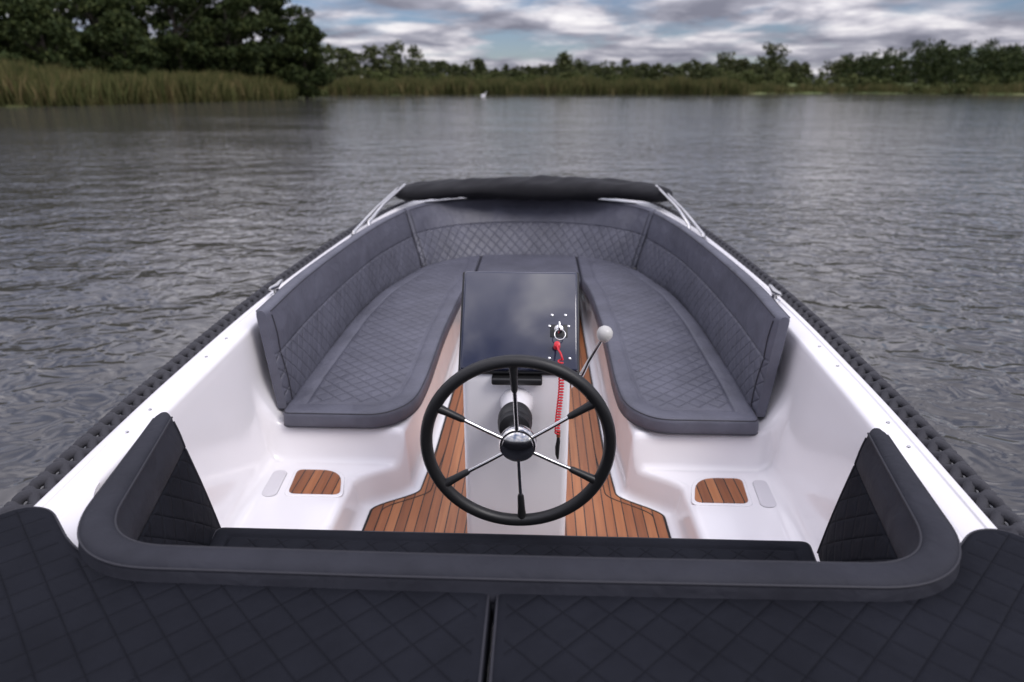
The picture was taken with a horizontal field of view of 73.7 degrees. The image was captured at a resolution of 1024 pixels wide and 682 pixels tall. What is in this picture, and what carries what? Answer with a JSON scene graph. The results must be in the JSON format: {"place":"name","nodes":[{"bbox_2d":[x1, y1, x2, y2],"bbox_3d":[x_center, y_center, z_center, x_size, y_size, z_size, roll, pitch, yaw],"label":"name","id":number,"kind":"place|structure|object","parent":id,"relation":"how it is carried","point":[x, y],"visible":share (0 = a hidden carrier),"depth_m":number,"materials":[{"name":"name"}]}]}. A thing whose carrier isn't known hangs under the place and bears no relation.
{"place":"outdoors","nodes":[
{"label":"outdoors","id":0,"kind":"place"},
{"bbox_2d":[0,93,1023,525],"bbox_3d":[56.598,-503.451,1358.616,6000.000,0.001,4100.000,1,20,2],"label":"lake water","id":1,"kind":"structure","parent":0,"point":[882,235],"depth_m":10.29,"materials":[{"name":"grey liquid"}]},
{"bbox_2d":[0,197,1023,681],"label":"motorboat","id":2,"kind":"object","parent":1,"relation":"on","point":[786,469],"visible":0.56,"depth_m":2.70,"materials":[{"name":"white plastic"}]},
{"bbox_2d":[0,506,1023,681],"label":"sun pad cushion","id":3,"kind":"object","parent":2,"relation":"on","point":[68,613],"visible":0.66,"depth_m":1.17,"materials":[{"name":"fabric"}]},
{"bbox_2d":[458,272,579,534],"bbox_3d":[0.025,0.330,2.246,0.362,1.115,0.780,1,20,2],"label":"steering console","id":4,"kind":"object","parent":2,"relation":"on","point":[522,313],"visible":0.81,"depth_m":2.08,"materials":[{"name":"white plastic"}]},
{"bbox_2d":[420,355,615,525],"bbox_3d":[0.015,0.272,1.792,0.515,0.514,0.055,1,20,2],"label":"steering wheel","id":5,"kind":"object","parent":4,"relation":"attached to","point":[517,443],"visible":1,"depth_m":1.77,"materials":[{"name":"black rubber"}]},
{"bbox_2d":[554,345,563,458],"bbox_3d":[0.139,0.181,2.019,0.026,0.343,0.085,1,20,2],"label":"kill switch lanyard","id":6,"kind":"object","parent":4,"relation":"attached to","point":[557,445],"visible":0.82,"depth_m":1.99,"materials":[{"name":"red plastic"}]},
{"bbox_2d":[570,325,612,388],"bbox_3d":[0.237,0.049,2.090,0.133,0.209,0.069,1,20,2],"label":"throttle lever","id":7,"kind":"object","parent":4,"relation":"attached to","point":[604,334],"visible":0.62,"depth_m":2.04,"materials":[{"name":"silver metal"}]},
{"bbox_2d":[77,412,961,623],"bbox_3d":[-0.011,0.691,1.706,1.965,0.810,0.682,1,20,2],"label":"helm bench seat","id":8,"kind":"object","parent":2,"relation":"on","point":[149,515],"visible":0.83,"depth_m":1.35,"materials":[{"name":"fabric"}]},
{"bbox_2d":[256,198,789,435],"bbox_3d":[0.089,-0.423,4.309,2.251,0.480,3.327,1,20,2],"label":"shaped bench seat","id":9,"kind":"object","parent":2,"relation":"on","point":[354,329],"visible":0.95,"depth_m":3.73,"materials":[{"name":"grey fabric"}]},
{"bbox_2d":[351,175,707,240],"bbox_3d":[0.127,-1.042,5.128,2.340,0.263,1.550,1,20,2],"label":"folded sprayhood","id":10,"kind":"object","parent":2,"relation":"on","point":[546,188],"visible":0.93,"depth_m":5.45,"materials":[{"name":"black fabric"}]},
{"bbox_2d":[0,57,1023,106],"bbox_3d":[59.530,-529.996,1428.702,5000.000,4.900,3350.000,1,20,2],"label":"ground","id":11,"kind":"structure","parent":0,"point":[793,84],"depth_m":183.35,"materials":[{"name":"green plant"}]},
{"bbox_2d":[0,0,71,62],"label":"broadleaf tree","id":12,"kind":"object","parent":11,"relation":"on","point":[8,47],"visible":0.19,"depth_m":72.41,"materials":[{"name":"green plant"}]},
{"bbox_2d":[0,0,91,73],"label":"broadleaf tree","id":13,"kind":"object","parent":11,"relation":"on","point":[35,12],"visible":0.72,"depth_m":70.19,"materials":[{"name":"green plant"}]},
{"bbox_2d":[54,0,115,66],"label":"broadleaf tree","id":14,"kind":"object","parent":11,"relation":"on","point":[87,25],"visible":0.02,"depth_m":87.09,"materials":[{"name":"green plant"}]},
{"bbox_2d":[51,0,151,71],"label":"broadleaf tree","id":15,"kind":"object","parent":11,"relation":"on","point":[95,8],"visible":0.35,"depth_m":79.31,"materials":[{"name":"green plant"}]},
{"bbox_2d":[82,0,163,70],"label":"broadleaf tree","id":16,"kind":"object","parent":11,"relation":"on","point":[145,25],"visible":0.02,"depth_m":99.10,"materials":[{"name":"green plant"}]},
{"bbox_2d":[87,7,166,75],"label":"broadleaf tree","id":17,"kind":"object","parent":11,"relation":"on","point":[142,50],"visible":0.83,"depth_m":77.95,"materials":[{"name":"green plant"}]},
{"bbox_2d":[133,0,222,75],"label":"broadleaf tree","id":18,"kind":"object","parent":11,"relation":"on","point":[173,43],"visible":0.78,"depth_m":88.43,"materials":[{"name":"green plant"}]},
{"bbox_2d":[142,0,215,73],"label":"broadleaf tree","id":19,"kind":"object","parent":11,"relation":"on","point":[199,64],"visible":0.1,"depth_m":94.50,"materials":[{"name":"green plant"}]},
{"bbox_2d":[175,5,222,71],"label":"broadleaf tree","id":20,"kind":"object","parent":11,"relation":"on","point":[176,9],"depth_m":107.75,"materials":[{"name":"green plant"}]},
{"bbox_2d":[179,0,272,78],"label":"broadleaf tree","id":21,"kind":"object","parent":11,"relation":"on","point":[231,57],"visible":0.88,"depth_m":92.36,"materials":[{"name":"green plant"}]},
{"bbox_2d":[195,0,282,75],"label":"broadleaf tree","id":22,"kind":"object","parent":11,"relation":"on","point":[269,18],"visible":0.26,"depth_m":99.33,"materials":[{"name":"green plant"}]},
{"bbox_2d":[213,0,289,77],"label":"broadleaf tree","id":23,"kind":"object","parent":11,"relation":"on","point":[260,6],"visible":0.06,"depth_m":108.49,"materials":[{"name":"green plant"}]},
{"bbox_2d":[247,0,321,84],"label":"broadleaf tree","id":24,"kind":"object","parent":11,"relation":"on","point":[274,7],"visible":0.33,"depth_m":103.13,"materials":[{"name":"green plant"}]},
{"bbox_2d":[270,15,336,98],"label":"broadleaf tree","id":25,"kind":"object","parent":11,"relation":"on","point":[307,32],"visible":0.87,"depth_m":102.78,"materials":[{"name":"green plant"}]},
{"bbox_2d":[72,39,1023,83],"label":"distant tree line","id":26,"kind":"object","parent":11,"relation":"on","point":[767,69],"visible":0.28,"depth_m":246.75,"materials":[{"name":"green plant"}]},
{"bbox_2d":[300,68,1023,96],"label":"waterside shrubs","id":27,"kind":"object","parent":11,"relation":"on","point":[780,77],"visible":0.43,"depth_m":195.56,"materials":[{"name":"green plant"}]},
{"bbox_2d":[839,38,1023,87],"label":"woodland","id":28,"kind":"object","parent":11,"relation":"on","point":[1005,64],"visible":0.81,"depth_m":202.20,"materials":[{"name":"green plant"}]},
{"bbox_2d":[1,0,1023,82],"label":"sky","id":29,"kind":"structure","parent":0,"point":[513,33],"materials":[{"name":"grey"}]}
]}

